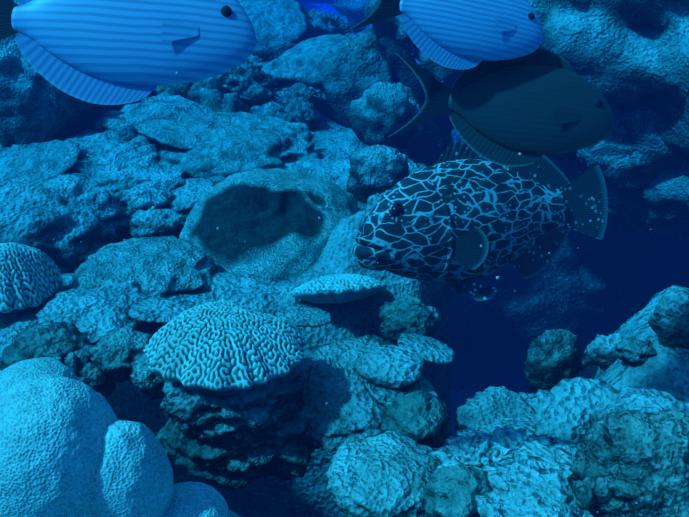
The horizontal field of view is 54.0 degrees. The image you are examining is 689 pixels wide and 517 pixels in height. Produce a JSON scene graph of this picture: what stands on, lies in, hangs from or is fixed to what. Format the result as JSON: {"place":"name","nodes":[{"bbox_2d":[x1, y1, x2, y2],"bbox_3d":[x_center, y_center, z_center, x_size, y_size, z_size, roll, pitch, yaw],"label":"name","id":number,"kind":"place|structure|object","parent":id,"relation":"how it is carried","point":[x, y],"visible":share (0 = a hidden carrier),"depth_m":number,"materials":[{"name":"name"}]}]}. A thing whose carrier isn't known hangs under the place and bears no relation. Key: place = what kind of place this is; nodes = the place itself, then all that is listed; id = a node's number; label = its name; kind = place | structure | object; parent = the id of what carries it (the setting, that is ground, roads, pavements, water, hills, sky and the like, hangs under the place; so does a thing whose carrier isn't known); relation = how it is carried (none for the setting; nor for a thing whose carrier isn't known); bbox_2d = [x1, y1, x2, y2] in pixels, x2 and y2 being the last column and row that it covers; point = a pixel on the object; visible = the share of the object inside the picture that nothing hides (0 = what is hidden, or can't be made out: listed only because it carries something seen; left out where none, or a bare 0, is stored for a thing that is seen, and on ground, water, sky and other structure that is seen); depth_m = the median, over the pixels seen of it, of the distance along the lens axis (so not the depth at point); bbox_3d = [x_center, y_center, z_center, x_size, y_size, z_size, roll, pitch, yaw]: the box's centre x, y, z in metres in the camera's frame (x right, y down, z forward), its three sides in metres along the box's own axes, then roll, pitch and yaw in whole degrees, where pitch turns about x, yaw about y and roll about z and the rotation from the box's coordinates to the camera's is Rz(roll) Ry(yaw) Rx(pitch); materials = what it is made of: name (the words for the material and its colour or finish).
{"place":"outdoors","nodes":[
{"label":"outdoors","id":0,"kind":"place"},
{"bbox_2d":[0,0,256,104],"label":"surgeonfish","id":1,"kind":"object","parent":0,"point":[109,52],"visible":1,"depth_m":0.75,"materials":[{"name":"blue"}]},
{"bbox_2d":[0,1,688,516],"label":"seabed terrain","id":2,"kind":"structure","parent":0,"point":[664,369],"depth_m":2.04,"materials":[{"name":"blue stone"}]},
{"bbox_2d":[0,242,62,312],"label":"brain coral","id":3,"kind":"object","parent":2,"relation":"on","point":[30,277],"visible":1,"depth_m":1.80},
{"bbox_2d":[0,357,228,516],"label":"boulder coral","id":4,"kind":"object","parent":2,"relation":"on","point":[72,450],"visible":1,"depth_m":0.89},
{"bbox_2d":[166,177,213,211],"bbox_3d":[-0.704,-0.251,2.779,0.385,0.066,0.370,4,34,30],"label":"rock","id":5,"kind":"object","parent":2,"relation":"on","point":[189,193],"visible":0.27,"depth_m":2.71,"materials":[{"name":"blue stone"}]},
{"bbox_2d":[179,168,357,279],"bbox_3d":[-0.260,-0.058,2.481,0.687,0.542,0.679,-1,27,-2],"label":"sponge","id":6,"kind":"object","parent":2,"relation":"on","point":[274,222],"visible":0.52,"depth_m":2.27},
{"bbox_2d":[291,274,386,303],"bbox_3d":[-0.020,0.088,2.011,0.284,0.084,0.303,-4,-2,-26],"label":"plate coral","id":7,"kind":"object","parent":2,"relation":"on","point":[336,288],"visible":1,"depth_m":1.92},
{"bbox_2d":[0,0,688,516],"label":"reef rocks","id":8,"kind":"object","parent":2,"relation":"on","point":[550,322],"visible":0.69,"depth_m":2.30,"materials":[{"name":"blue stone"}]},
{"bbox_2d":[0,139,81,181],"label":"plate coral","id":9,"kind":"object","parent":8,"relation":"on","point":[41,163],"visible":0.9,"depth_m":2.83},
{"bbox_2d":[62,271,110,291],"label":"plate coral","id":10,"kind":"object","parent":8,"relation":"on","point":[86,281],"visible":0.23,"depth_m":1.95},
{"bbox_2d":[128,297,191,323],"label":"plate coral","id":11,"kind":"object","parent":8,"relation":"on","point":[160,310],"visible":0.83,"depth_m":1.76},
{"bbox_2d":[134,119,203,150],"bbox_3d":[-0.764,-0.582,3.185,0.401,0.070,0.422,17,24,0],"label":"plate coral","id":12,"kind":"object","parent":8,"relation":"on","point":[178,135],"visible":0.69,"depth_m":3.07},
{"bbox_2d":[156,357,321,490],"bbox_3d":[-0.221,0.308,1.500,0.387,0.359,0.363,-1,27,-2],"label":"rock","id":13,"kind":"object","parent":8,"relation":"on","point":[233,439],"visible":0.56,"depth_m":1.38,"materials":[{"name":"blue stone"}]},
{"bbox_2d":[143,299,305,391],"bbox_3d":[-0.246,0.166,1.403,0.330,0.132,0.324,-6,23,-18],"label":"brain coral","id":14,"kind":"object","parent":13,"relation":"on","point":[222,345],"visible":1,"depth_m":1.32},
{"bbox_2d":[294,374,324,419],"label":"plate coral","id":15,"kind":"object","parent":8,"relation":"on","point":[315,382],"visible":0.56,"depth_m":1.49},
{"bbox_2d":[278,33,351,58],"bbox_3d":[-0.204,-1.393,4.596,0.541,0.092,0.544,14,50,35],"label":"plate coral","id":16,"kind":"object","parent":8,"relation":"on","point":[319,46],"visible":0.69,"depth_m":4.58},
{"bbox_2d":[313,338,380,386],"bbox_3d":[0.022,0.269,1.552,0.249,0.047,0.239,-11,37,-9],"label":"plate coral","id":17,"kind":"object","parent":8,"relation":"on","point":[344,355],"visible":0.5,"depth_m":1.58},
{"bbox_2d":[90,6,656,447],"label":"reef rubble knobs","id":18,"kind":"object","parent":8,"relation":"on","point":[294,104],"visible":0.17,"depth_m":2.77,"materials":[{"name":"blue stone"}]},
{"bbox_2d":[237,0,308,42],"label":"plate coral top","id":19,"kind":"object","parent":18,"relation":"on","point":[280,20],"visible":0.52,"depth_m":5.44,"materials":[{"name":"blue stone"}]},
{"bbox_2d":[275,306,332,327],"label":"plate coral","id":20,"kind":"object","parent":18,"relation":"on","point":[300,316],"visible":0.92,"depth_m":1.72},
{"bbox_2d":[363,376,438,405],"bbox_3d":[0.124,0.297,1.504,0.174,0.043,0.169,19,23,14],"label":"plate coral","id":21,"kind":"object","parent":8,"relation":"on","point":[380,396],"visible":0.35,"depth_m":1.47},
{"bbox_2d":[397,333,454,364],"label":"plate coral","id":22,"kind":"object","parent":8,"relation":"on","point":[431,350],"visible":0.96,"depth_m":1.67},
{"bbox_2d":[454,386,535,430],"bbox_3d":[0.339,0.370,1.506,0.181,0.033,0.197,-16,45,5],"label":"plate coral","id":23,"kind":"object","parent":8,"relation":"on","point":[490,405],"visible":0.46,"depth_m":1.52},
{"bbox_2d":[364,0,688,242],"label":"rock wall","id":24,"kind":"structure","parent":8,"relation":"on","point":[625,55],"depth_m":2.83,"materials":[{"name":"blue stone"}]},
{"bbox_2d":[532,377,618,444],"bbox_3d":[0.496,0.353,1.357,0.241,0.044,0.238,37,65,23],"label":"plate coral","id":25,"kind":"object","parent":8,"relation":"on","point":[566,407],"visible":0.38,"depth_m":1.37},
{"bbox_2d":[56,77,644,513],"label":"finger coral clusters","id":26,"kind":"object","parent":2,"relation":"on","point":[588,491],"visible":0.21,"depth_m":1.45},
{"bbox_2d":[30,23,681,512],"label":"particles","id":27,"kind":"object","parent":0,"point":[318,217],"visible":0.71,"depth_m":0.45,"materials":[{"name":"grey"}]},
{"bbox_2d":[345,0,543,69],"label":"surgeonfish","id":28,"kind":"object","parent":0,"point":[472,33],"visible":1,"depth_m":0.98,"materials":[{"name":"blue"}]},
{"bbox_2d":[352,137,607,300],"bbox_3d":[0.360,-0.109,1.715,0.723,0.410,0.224,-8,9,-15],"label":"grouper","id":29,"kind":"object","parent":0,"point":[412,227],"visible":0.98,"depth_m":1.65,"materials":[{"name":"multicoloured"}]},
{"bbox_2d":[388,47,613,166],"bbox_3d":[0.248,-0.239,1.046,0.359,0.192,0.050,5,-1,-7],"label":"surgeonfish","id":30,"kind":"object","parent":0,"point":[535,105],"visible":0.96,"depth_m":1.04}
]}

